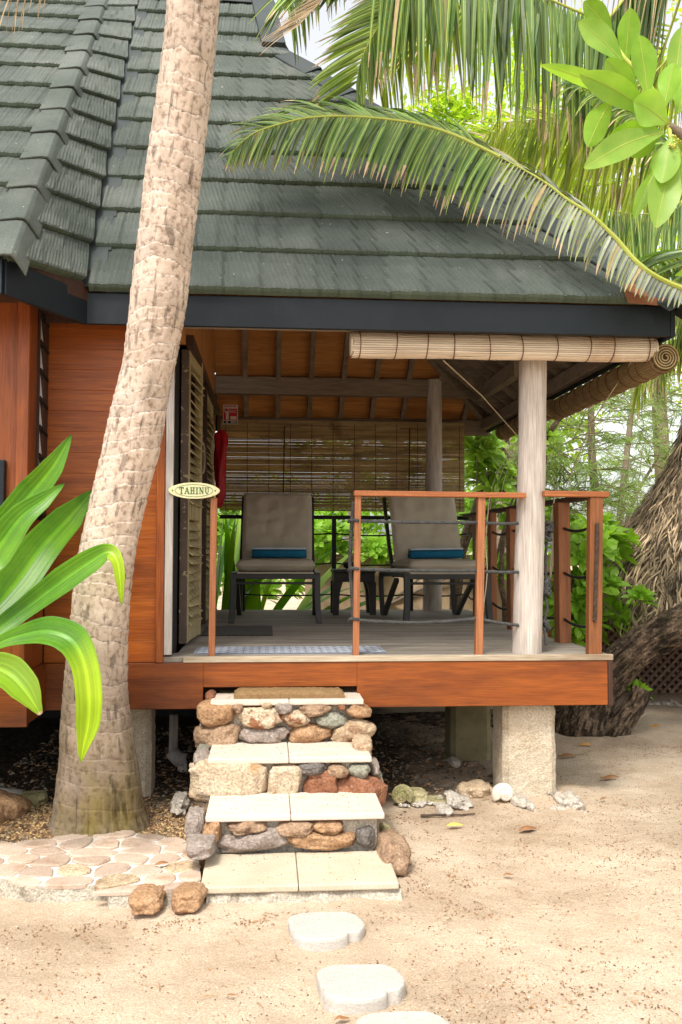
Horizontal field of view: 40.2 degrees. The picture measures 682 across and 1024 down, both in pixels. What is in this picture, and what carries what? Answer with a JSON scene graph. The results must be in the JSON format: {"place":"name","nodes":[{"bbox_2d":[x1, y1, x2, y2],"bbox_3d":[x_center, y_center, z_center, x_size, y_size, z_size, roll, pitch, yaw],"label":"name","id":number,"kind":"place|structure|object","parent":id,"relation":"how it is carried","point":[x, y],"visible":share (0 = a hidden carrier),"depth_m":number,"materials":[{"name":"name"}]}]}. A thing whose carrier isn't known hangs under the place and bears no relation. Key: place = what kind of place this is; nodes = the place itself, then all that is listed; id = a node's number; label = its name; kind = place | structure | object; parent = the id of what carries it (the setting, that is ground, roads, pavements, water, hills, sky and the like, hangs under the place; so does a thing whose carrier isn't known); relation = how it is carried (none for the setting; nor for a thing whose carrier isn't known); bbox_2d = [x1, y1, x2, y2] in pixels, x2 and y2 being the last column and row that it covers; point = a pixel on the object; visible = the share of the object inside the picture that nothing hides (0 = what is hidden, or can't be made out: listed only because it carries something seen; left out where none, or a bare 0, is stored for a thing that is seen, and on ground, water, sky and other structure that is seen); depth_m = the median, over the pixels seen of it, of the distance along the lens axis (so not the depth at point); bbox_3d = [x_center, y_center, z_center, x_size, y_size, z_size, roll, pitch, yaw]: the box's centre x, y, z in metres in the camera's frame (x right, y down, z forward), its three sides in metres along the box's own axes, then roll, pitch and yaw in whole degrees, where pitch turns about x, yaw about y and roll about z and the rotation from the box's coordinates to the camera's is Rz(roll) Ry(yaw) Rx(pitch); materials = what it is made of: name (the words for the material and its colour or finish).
{"place":"outdoors","nodes":[
{"label":"outdoors","id":0,"kind":"place"},
{"bbox_2d":[28,797,39,810],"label":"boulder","id":1,"kind":"object","parent":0,"point":[35,802],"visible":0.2,"depth_m":4.94,"materials":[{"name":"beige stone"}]},
{"bbox_2d":[0,552,681,1023],"bbox_3d":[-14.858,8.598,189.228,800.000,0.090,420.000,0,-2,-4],"label":"ground","id":2,"kind":"structure","parent":0,"point":[220,940],"depth_m":3.49,"materials":[{"name":"beige sand"}]},
{"bbox_2d":[0,805,5,825],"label":"boulder","id":3,"kind":"object","parent":2,"relation":"on","point":[2,817],"visible":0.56,"depth_m":4.63,"materials":[{"name":"orange stone"}]},
{"bbox_2d":[0,787,24,794],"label":"plastic pipe","id":4,"kind":"object","parent":2,"relation":"on","point":[15,791],"visible":0.38,"depth_m":5.26,"materials":[{"name":"grey plastic"}]},
{"bbox_2d":[0,789,32,821],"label":"boulder","id":5,"kind":"object","parent":2,"relation":"on","point":[16,805],"visible":0.53,"depth_m":4.73,"materials":[{"name":"orange stone"}]},
{"bbox_2d":[20,790,47,802],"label":"boulder","id":6,"kind":"object","parent":2,"relation":"on","point":[41,796],"visible":0.63,"depth_m":5.05,"materials":[{"name":"beige stone"}]},
{"bbox_2d":[0,435,124,761],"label":"spider lily","id":7,"kind":"object","parent":2,"relation":"on","point":[27,590],"visible":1,"depth_m":4.18,"materials":[{"name":"green plant"}]},
{"bbox_2d":[0,830,200,909],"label":"flagstone path","id":8,"kind":"structure","parent":2,"relation":"on","point":[115,869],"depth_m":3.94,"materials":[{"name":"beige stone"}]},
{"bbox_2d":[154,861,167,864],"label":"fallen leaf","id":9,"kind":"object","parent":8,"relation":"on","point":[160,862],"visible":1,"depth_m":3.94,"materials":[{"name":"orange plant"}]},
{"bbox_2d":[186,833,216,859],"bbox_3d":[-0.595,1.416,3.964,0.133,0.074,0.212,0,-2,-4],"label":"boulder","id":10,"kind":"object","parent":8,"relation":"on","point":[199,846],"visible":1,"depth_m":3.89,"materials":[{"name":"grey stone"}]},
{"bbox_2d":[0,0,219,836],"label":"coconut palm","id":11,"kind":"object","parent":2,"relation":"on","point":[98,788],"visible":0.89,"depth_m":4.35,"materials":[{"name":"brown plant"}]},
{"bbox_2d":[128,883,165,914],"bbox_3d":[-0.754,1.504,3.631,0.140,0.074,0.213,0,-2,-4],"label":"boulder","id":12,"kind":"object","parent":2,"relation":"on","point":[147,899],"visible":1,"depth_m":3.56,"materials":[{"name":"orange stone"}]},
{"bbox_2d":[170,791,190,815],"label":"boulder","id":13,"kind":"object","parent":2,"relation":"on","point":[180,802],"visible":1,"depth_m":4.83,"materials":[{"name":"white stone"}]},
{"bbox_2d":[171,881,207,913],"bbox_3d":[-0.592,1.500,3.644,0.140,0.083,0.227,0,-2,-4],"label":"boulder","id":14,"kind":"object","parent":2,"relation":"on","point":[189,897],"visible":1,"depth_m":3.57,"materials":[{"name":"orange stone"}]},
{"bbox_2d":[0,796,405,842],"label":"husk litter","id":15,"kind":"object","parent":2,"relation":"on","point":[34,826],"visible":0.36,"depth_m":4.61,"materials":[{"name":"brown plant"}]},
{"bbox_2d":[0,723,492,796],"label":"shade debris","id":16,"kind":"object","parent":2,"relation":"on","point":[437,763],"visible":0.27,"depth_m":6.02,"materials":[{"name":"brown plant"}]},
{"bbox_2d":[216,507,330,603],"bbox_3d":[-1.008,0.484,11.469,1.991,1.396,0.851,0,-2,-4],"label":"beach shrub","id":17,"kind":"object","parent":2,"relation":"on","point":[273,589],"visible":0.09,"depth_m":11.28,"materials":[{"name":"green plant"}]},
{"bbox_2d":[188,689,401,903],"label":"stone steps","id":18,"kind":"structure","parent":2,"relation":"on","point":[271,830],"depth_m":4.38,"materials":[{"name":"beige stone"}]},
{"bbox_2d":[184,806,205,835],"bbox_3d":[-0.642,1.380,4.131,0.092,0.146,0.216,0,-2,-4],"label":"boulder","id":19,"kind":"object","parent":18,"relation":"on","point":[195,821],"visible":0.74,"depth_m":4.06,"materials":[{"name":"grey stone"}]},
{"bbox_2d":[234,687,344,698],"bbox_3d":[-0.277,0.960,4.971,0.583,0.042,0.150,0,-2,-4],"label":"doormat","id":20,"kind":"object","parent":18,"relation":"on","point":[280,692],"visible":1,"depth_m":4.91,"materials":[{"name":"beige wicker"}]},
{"bbox_2d":[203,692,385,883],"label":"tread crumbs","id":21,"kind":"object","parent":18,"relation":"on","point":[291,812],"visible":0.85,"depth_m":4.22,"materials":[{"name":"beige stone"}]},
{"bbox_2d":[216,507,399,609],"bbox_3d":[-0.454,0.808,9.659,2.132,2.053,1.227,0,-2,8],"label":"spider lily","id":22,"kind":"object","parent":2,"relation":"on","point":[228,558],"visible":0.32,"depth_m":9.44,"materials":[{"name":"green plant"}]},
{"bbox_2d":[288,912,364,951],"bbox_3d":[-0.052,1.528,3.379,0.279,0.067,0.249,0,-2,-4],"label":"stepping stone","id":23,"kind":"object","parent":2,"relation":"on","point":[321,931],"visible":0.89,"depth_m":3.34,"materials":[{"name":"white stone"}]},
{"bbox_2d":[0,0,681,796],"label":"bungalow","id":24,"kind":"object","parent":2,"relation":"on","point":[298,278],"visible":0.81,"depth_m":5.25,"materials":[{"name":"wood"}]},
{"bbox_2d":[35,309,49,519],"bbox_3d":[-1.582,-0.566,4.926,0.031,1.218,0.215,0,-2,-4],"label":"louvre window","id":25,"kind":"structure","parent":24,"relation":"in","point":[43,327],"depth_m":4.93,"materials":[{"name":"black glass"}]},
{"bbox_2d":[179,350,205,643],"bbox_3d":[-0.927,-0.106,5.857,0.072,1.795,0.633,0,-2,-1],"label":"shutter door","id":26,"kind":"structure","parent":24,"relation":"in","point":[190,610],"depth_m":5.67,"materials":[{"name":"beige paint"}]},
{"bbox_2d":[168,482,219,498],"bbox_3d":[-0.796,-0.115,5.063,0.278,0.089,0.040,0,-2,-4],"label":"name sign","id":27,"kind":"object","parent":24,"relation":"attached to","point":[193,490],"visible":1,"depth_m":5.04,"materials":[{"name":"beige wood"}]},
{"bbox_2d":[206,396,214,619],"bbox_3d":[-1.059,-0.047,7.416,0.075,1.795,0.762,0,-2,-4],"label":"shutter door","id":28,"kind":"structure","parent":24,"relation":"in","point":[210,421],"depth_m":7.51,"materials":[{"name":"beige paint"}]},
{"bbox_2d":[214,430,227,507],"bbox_3d":[-1.065,-0.381,8.267,0.126,0.691,0.122,0,-2,-4],"label":"extinguisher cover","id":29,"kind":"object","parent":24,"relation":"attached to","point":[221,445],"visible":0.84,"depth_m":8.23,"materials":[{"name":"red fabric"}]},
{"bbox_2d":[223,405,237,423],"bbox_3d":[-1.036,-0.914,8.735,0.137,0.182,0.012,0,-2,-4],"label":"fire sign","id":30,"kind":"object","parent":24,"relation":"attached to","point":[230,414],"visible":1,"depth_m":8.73,"materials":[{"name":"red plastic"}]},
{"bbox_2d":[201,625,272,635],"bbox_3d":[-0.729,0.839,6.614,0.490,0.007,0.779,0,-2,-4],"label":"rag rug","id":31,"kind":"object","parent":24,"relation":"on","point":[252,630],"visible":0.91,"depth_m":6.58,"materials":[{"name":"grey fabric"}]},
{"bbox_2d":[228,493,321,622],"bbox_3d":[-0.540,0.366,7.838,0.728,1.096,1.098,0,-2,-3],"label":"lounge chair","id":32,"kind":"object","parent":24,"relation":"on","point":[277,520],"visible":0.94,"depth_m":8.00,"materials":[{"name":"beige fabric"}]},
{"bbox_2d":[252,547,306,557],"bbox_3d":[-0.516,0.340,7.796,0.452,0.088,0.150,0,-2,-4],"label":"folded towel","id":33,"kind":"object","parent":32,"relation":"on","point":[273,552],"visible":1,"depth_m":7.73,"materials":[{"name":"blue fabric"}]},
{"bbox_2d":[193,646,386,653],"bbox_3d":[-0.295,0.795,5.386,1.080,0.004,0.354,0,-2,-4],"label":"patterned mat","id":34,"kind":"object","parent":24,"relation":"on","point":[281,649],"visible":1,"depth_m":5.37,"materials":[{"name":"white fabric"}]},
{"bbox_2d":[220,419,464,511],"bbox_3d":[0.026,-0.451,9.141,2.402,0.886,0.046,0,-2,-4],"label":"hanging blind","id":35,"kind":"object","parent":24,"relation":"hanging from","point":[368,451],"visible":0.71,"depth_m":9.15,"materials":[{"name":"brown wicker"}]},
{"bbox_2d":[330,569,375,614],"bbox_3d":[0.106,0.715,8.393,0.380,0.400,0.360,0,-2,-4],"label":"side table","id":36,"kind":"object","parent":24,"relation":"on","point":[341,576],"visible":0.85,"depth_m":8.22,"materials":[{"name":"black wicker"}]},
{"bbox_2d":[343,562,352,568],"bbox_3d":[0.086,0.484,8.420,0.144,0.060,0.144,0,-2,-4],"label":"ashtray bowl","id":37,"kind":"object","parent":36,"relation":"on","point":[345,564],"visible":0.43,"depth_m":8.37,"materials":[{"name":"black wicker"}]},
{"bbox_2d":[208,490,608,655],"bbox_3d":[0.197,0.502,6.957,2.385,1.116,3.702,0,-2,-4],"label":"porch railing","id":38,"kind":"object","parent":24,"relation":"attached to","point":[558,527],"visible":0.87,"depth_m":5.23,"materials":[{"name":"orange wood"}]},
{"bbox_2d":[379,497,492,622],"bbox_3d":[0.769,0.373,7.909,0.728,1.096,1.098,1,-2,-9],"label":"lounge chair","id":39,"kind":"object","parent":24,"relation":"on","point":[405,537],"visible":0.74,"depth_m":8.06,"materials":[{"name":"beige fabric"}]},
{"bbox_2d":[408,548,463,558],"bbox_3d":[0.799,0.348,7.879,0.452,0.088,0.150,0,-2,-10],"label":"folded towel","id":40,"kind":"object","parent":39,"relation":"on","point":[423,553],"visible":1,"depth_m":7.81,"materials":[{"name":"blue fabric"}]},
{"bbox_2d":[349,332,658,362],"bbox_3d":[0.904,-0.939,5.176,1.714,0.210,0.150,0,-2,-4],"label":"rolled blind","id":41,"kind":"object","parent":24,"relation":"hanging from","point":[385,345],"visible":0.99,"depth_m":5.12,"materials":[{"name":"beige wicker"}]},
{"bbox_2d":[495,399,553,439],"bbox_3d":[1.596,-0.785,8.135,0.158,0.208,1.930,0,-2,-1],"label":"rolled blind","id":42,"kind":"object","parent":24,"relation":"hanging from","point":[504,431],"visible":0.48,"depth_m":8.39,"materials":[{"name":"brown wicker"}]},
{"bbox_2d":[550,344,678,420],"bbox_3d":[1.741,-0.826,6.241,0.168,0.181,2.125,0,-2,-3],"label":"rolled blind","id":43,"kind":"object","parent":24,"relation":"hanging from","point":[599,389],"visible":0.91,"depth_m":5.84,"materials":[{"name":"brown wicker"}]},
{"bbox_2d":[443,360,631,601],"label":"blind cords","id":44,"kind":"object","parent":43,"relation":"hanging from","point":[551,557],"visible":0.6,"depth_m":6.03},
{"bbox_2d":[0,693,681,1023],"bbox_3d":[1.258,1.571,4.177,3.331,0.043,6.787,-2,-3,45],"label":"leaf crumb litter","id":45,"kind":"object","parent":2,"relation":"on","point":[254,921],"visible":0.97,"depth_m":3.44,"materials":[{"name":"brown plant"}]},
{"bbox_2d":[334,1015,348,1019],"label":"fallen leaf","id":46,"kind":"object","parent":2,"relation":"on","point":[340,1017],"visible":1,"depth_m":2.76,"materials":[{"name":"orange plant"}]},
{"bbox_2d":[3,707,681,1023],"bbox_3d":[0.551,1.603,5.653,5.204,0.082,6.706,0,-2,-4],"label":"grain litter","id":47,"kind":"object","parent":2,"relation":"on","point":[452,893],"visible":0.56,"depth_m":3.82,"materials":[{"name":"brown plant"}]},
{"bbox_2d":[316,964,405,1014],"bbox_3d":[0.065,1.512,2.942,0.279,0.067,0.249,0,-2,-4],"label":"stepping stone","id":48,"kind":"object","parent":2,"relation":"on","point":[354,989],"visible":0.91,"depth_m":2.90,"materials":[{"name":"white stone"}]},
{"bbox_2d":[379,821,390,832],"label":"boulder","id":49,"kind":"object","parent":2,"relation":"on","point":[383,825],"visible":0.43,"depth_m":4.29,"materials":[{"name":"beige stone"}]},
{"bbox_2d":[216,436,562,594],"bbox_3d":[0.106,-0.495,15.058,7.439,4.854,5.032,2,-3,-36],"label":"broadleaf tree","id":50,"kind":"object","parent":2,"relation":"on","point":[366,527],"visible":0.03,"depth_m":14.86,"materials":[{"name":"green plant"}]},
{"bbox_2d":[373,828,410,876],"bbox_3d":[0.223,1.510,4.115,0.163,0.168,0.338,0,-2,-4],"label":"boulder","id":51,"kind":"object","parent":2,"relation":"on","point":[392,847],"visible":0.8,"depth_m":4.02,"materials":[{"name":"brown stone"}]},
{"bbox_2d":[392,784,413,803],"bbox_3d":[0.341,1.548,5.113,0.127,0.110,0.077,2,-3,-33],"label":"spiral shell","id":52,"kind":"object","parent":2,"relation":"on","point":[402,793],"visible":1,"depth_m":5.09,"materials":[{"name":"beige stone"}]},
{"bbox_2d":[356,1011,449,1023],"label":"stepping stone","id":53,"kind":"object","parent":2,"relation":"on","point":[410,1017],"visible":1,"depth_m":2.71,"materials":[{"name":"white stone"}]},
{"bbox_2d":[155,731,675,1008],"bbox_3d":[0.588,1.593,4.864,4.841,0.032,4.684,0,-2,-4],"label":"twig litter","id":54,"kind":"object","parent":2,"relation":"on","point":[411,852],"visible":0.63,"depth_m":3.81,"materials":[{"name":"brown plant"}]},
{"bbox_2d":[408,787,428,803],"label":"boulder","id":55,"kind":"object","parent":2,"relation":"on","point":[420,794],"visible":0.51,"depth_m":5.16,"materials":[{"name":"beige stone"}]},
{"bbox_2d":[305,554,553,635],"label":"garden wall","id":56,"kind":"structure","parent":2,"relation":"on","point":[388,582],"depth_m":11.05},
{"bbox_2d":[428,795,446,805],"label":"boulder","id":57,"kind":"object","parent":2,"relation":"on","point":[433,798],"visible":0.49,"depth_m":5.18,"materials":[{"name":"beige stone"}]},
{"bbox_2d":[435,802,453,816],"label":"boulder","id":58,"kind":"object","parent":2,"relation":"on","point":[443,808],"visible":0.94,"depth_m":4.96,"materials":[{"name":"white stone"}]},
{"bbox_2d":[314,490,581,604],"bbox_3d":[1.148,0.407,10.861,3.492,1.415,1.052,0,-2,-1],"label":"beach shrub","id":59,"kind":"object","parent":2,"relation":"on","point":[372,548],"visible":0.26,"depth_m":10.86,"materials":[{"name":"green plant"}]},
{"bbox_2d":[421,813,474,816],"bbox_3d":[0.561,1.593,4.904,0.292,0.017,0.026,0,-2,-4],"label":"stick","id":60,"kind":"object","parent":2,"relation":"on","point":[431,815],"visible":1,"depth_m":4.90,"materials":[{"name":"brown wood"}]},
{"bbox_2d":[447,756,460,767],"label":"boulder","id":61,"kind":"object","parent":2,"relation":"on","point":[453,762],"visible":1,"depth_m":5.87,"materials":[{"name":"white stone"}]},
{"bbox_2d":[446,822,462,825],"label":"fallen leaf","id":62,"kind":"object","parent":2,"relation":"on","point":[453,824],"visible":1,"depth_m":4.70,"materials":[{"name":"yellow plant"}]},
{"bbox_2d":[444,790,473,810],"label":"boulder","id":63,"kind":"object","parent":2,"relation":"on","point":[455,800],"visible":0.96,"depth_m":5.09,"materials":[{"name":"white stone"}]},
{"bbox_2d":[248,0,681,421],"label":"coconut palm","id":64,"kind":"object","parent":2,"relation":"on","point":[399,33],"visible":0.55,"depth_m":5.63,"materials":[{"name":"green plant"}]},
{"bbox_2d":[217,81,681,327],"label":"coconut palm","id":65,"kind":"object","parent":64,"relation":"attached to","point":[426,148],"visible":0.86,"depth_m":5.21,"materials":[{"name":"green plant"}]},
{"bbox_2d":[457,779,489,798],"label":"boulder","id":66,"kind":"object","parent":2,"relation":"on","point":[475,788],"visible":0.88,"depth_m":5.25,"materials":[{"name":"beige stone"}]},
{"bbox_2d":[397,786,580,807],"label":"pebbles","id":67,"kind":"object","parent":2,"relation":"on","point":[417,804],"visible":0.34,"depth_m":5.12,"materials":[{"name":"white stone"}]},
{"bbox_2d":[485,781,492,794],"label":"boulder","id":68,"kind":"object","parent":2,"relation":"on","point":[487,784],"visible":0.33,"depth_m":5.32,"materials":[{"name":"beige stone"}]},
{"bbox_2d":[491,783,512,801],"bbox_3d":[0.887,1.544,5.137,0.118,0.103,0.074,-1,-2,25],"label":"spiral shell","id":69,"kind":"object","parent":2,"relation":"on","point":[503,791],"visible":1,"depth_m":5.11},
{"bbox_2d":[449,420,560,621],"bbox_3d":[1.829,0.063,9.946,1.326,2.745,0.403,0,-2,-4],"label":"bare tree","id":70,"kind":"object","parent":2,"relation":"on","point":[465,540],"visible":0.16,"depth_m":9.93,"materials":[{"name":"brown plant"}]},
{"bbox_2d":[464,422,565,615],"bbox_3d":[1.740,0.076,9.809,1.386,2.468,0.700,1,-3,-29],"label":"beach shrub","id":71,"kind":"object","parent":2,"relation":"on","point":[487,452],"visible":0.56,"depth_m":9.62,"materials":[{"name":"green plant"}]},
{"bbox_2d":[509,793,527,807],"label":"boulder","id":72,"kind":"object","parent":2,"relation":"on","point":[518,800],"visible":0.83,"depth_m":5.07,"materials":[{"name":"white stone"}]},
{"bbox_2d":[362,603,681,736],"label":"leaning tree","id":73,"kind":"object","parent":2,"relation":"on","point":[636,650],"visible":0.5,"depth_m":7.03,"materials":[{"name":"brown plant"}]},
{"bbox_2d":[620,584,658,626],"bbox_3d":[2.427,0.768,7.605,0.279,0.366,0.300,1,-3,-29],"label":"beach shrub","id":74,"kind":"object","parent":73,"relation":"on","point":[640,593],"visible":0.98,"depth_m":7.57,"materials":[{"name":"green plant"}]},
{"bbox_2d":[625,678,653,699],"bbox_3d":[2.279,1.405,7.172,0.255,0.259,0.249,0,-2,-4],"label":"beach shrub","id":75,"kind":"object","parent":73,"relation":"on","point":[636,682],"visible":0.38,"depth_m":7.14,"materials":[{"name":"green plant"}]},
{"bbox_2d":[373,2,681,552],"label":"broadleaf tree","id":76,"kind":"object","parent":2,"relation":"on","point":[458,110],"visible":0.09,"depth_m":14.18,"materials":[{"name":"green plant"}]},
{"bbox_2d":[518,825,536,830],"bbox_3d":[0.927,1.569,4.645,0.109,0.021,0.048,2,-3,-40],"label":"fallen leaf","id":77,"kind":"object","parent":2,"relation":"on","point":[526,827],"visible":1,"depth_m":4.63,"materials":[{"name":"orange plant"}]},
{"bbox_2d":[526,798,535,810],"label":"boulder","id":78,"kind":"object","parent":2,"relation":"on","point":[530,806],"visible":0.63,"depth_m":5.02,"materials":[{"name":"white stone"}]},
{"bbox_2d":[547,571,553,637],"bbox_3d":[2.546,1.201,9.610,0.849,1.175,0.080,0,-2,-4],"label":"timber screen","id":79,"kind":"object","parent":2,"relation":"on","point":[549,633],"visible":0.05,"depth_m":9.56,"materials":[{"name":"brown wood"}]},
{"bbox_2d":[550,805,565,809],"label":"boulder","id":80,"kind":"object","parent":2,"relation":"on","point":[559,807],"visible":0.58,"depth_m":5.04,"materials":[{"name":"white stone"}]},
{"bbox_2d":[452,379,672,554],"bbox_3d":[2.411,-0.260,10.822,3.197,5.060,1.750,0,-2,-4],"label":"she oak","id":81,"kind":"object","parent":2,"relation":"on","point":[593,472],"visible":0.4,"depth_m":10.69,"materials":[{"name":"green plant"}]},
{"bbox_2d":[449,0,681,502],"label":"broadleaf tree","id":82,"kind":"object","parent":2,"relation":"on","point":[657,471],"visible":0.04,"depth_m":17.45,"materials":[{"name":"green plant"}]},
{"bbox_2d":[558,753,574,756],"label":"fallen leaf","id":83,"kind":"object","parent":2,"relation":"on","point":[565,755],"visible":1,"depth_m":6.28,"materials":[{"name":"brown plant"}]},
{"bbox_2d":[552,789,585,809],"bbox_3d":[1.250,1.606,5.135,0.140,0.118,0.241,0,-2,-4],"label":"boulder","id":84,"kind":"object","parent":2,"relation":"on","point":[568,799],"visible":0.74,"depth_m":5.08,"materials":[{"name":"white stone"}]},
{"bbox_2d":[543,511,642,646],"bbox_3d":[2.069,0.710,7.925,0.898,1.466,0.947,-1,-2,28],"label":"beach shrub","id":85,"kind":"object","parent":2,"relation":"on","point":[616,546],"visible":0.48,"depth_m":7.70,"materials":[{"name":"green plant"}]},
{"bbox_2d":[600,774,618,778],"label":"fallen leaf","id":86,"kind":"object","parent":2,"relation":"on","point":[610,776],"visible":1,"depth_m":5.69,"materials":[{"name":"brown plant"}]},
{"bbox_2d":[541,0,681,275],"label":"heliotrope tree","id":87,"kind":"object","parent":2,"relation":"on","point":[610,85],"visible":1,"depth_m":3.09,"materials":[{"name":"green plant"}]},
{"bbox_2d":[551,587,681,688],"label":"backing wall","id":88,"kind":"structure","parent":2,"relation":"on","point":[667,673],"depth_m":9.22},
{"bbox_2d":[571,580,681,693],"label":"lattice fence","id":89,"kind":"object","parent":2,"relation":"on","point":[672,681],"visible":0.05,"depth_m":8.96,"materials":[{"name":"brown wood"}]},
{"bbox_2d":[573,328,681,526],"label":"she oak","id":90,"kind":"object","parent":2,"relation":"on","point":[626,461],"visible":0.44,"depth_m":11.91,"materials":[{"name":"green plant"}]},
{"bbox_2d":[602,417,681,638],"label":"thatched hut","id":91,"kind":"object","parent":2,"relation":"on","point":[654,521],"visible":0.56,"depth_m":8.12,"materials":[{"name":"plant"}]},
{"bbox_2d":[648,699,659,704],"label":"boulder","id":92,"kind":"object","parent":2,"relation":"on","point":[651,702],"visible":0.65,"depth_m":8.23,"materials":[{"name":"white stone"}]},
{"bbox_2d":[657,700,672,705],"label":"boulder","id":93,"kind":"object","parent":2,"relation":"on","point":[665,703],"visible":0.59,"depth_m":8.23,"materials":[{"name":"white stone"}]},
{"bbox_2d":[666,699,680,706],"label":"boulder","id":94,"kind":"object","parent":2,"relation":"on","point":[673,702],"visible":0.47,"depth_m":8.22,"materials":[{"name":"white stone"}]},
{"bbox_2d":[215,0,681,551],"label":"sky","id":95,"kind":"structure","parent":0,"point":[312,52],"materials":[{"name":"white"}]}
]}

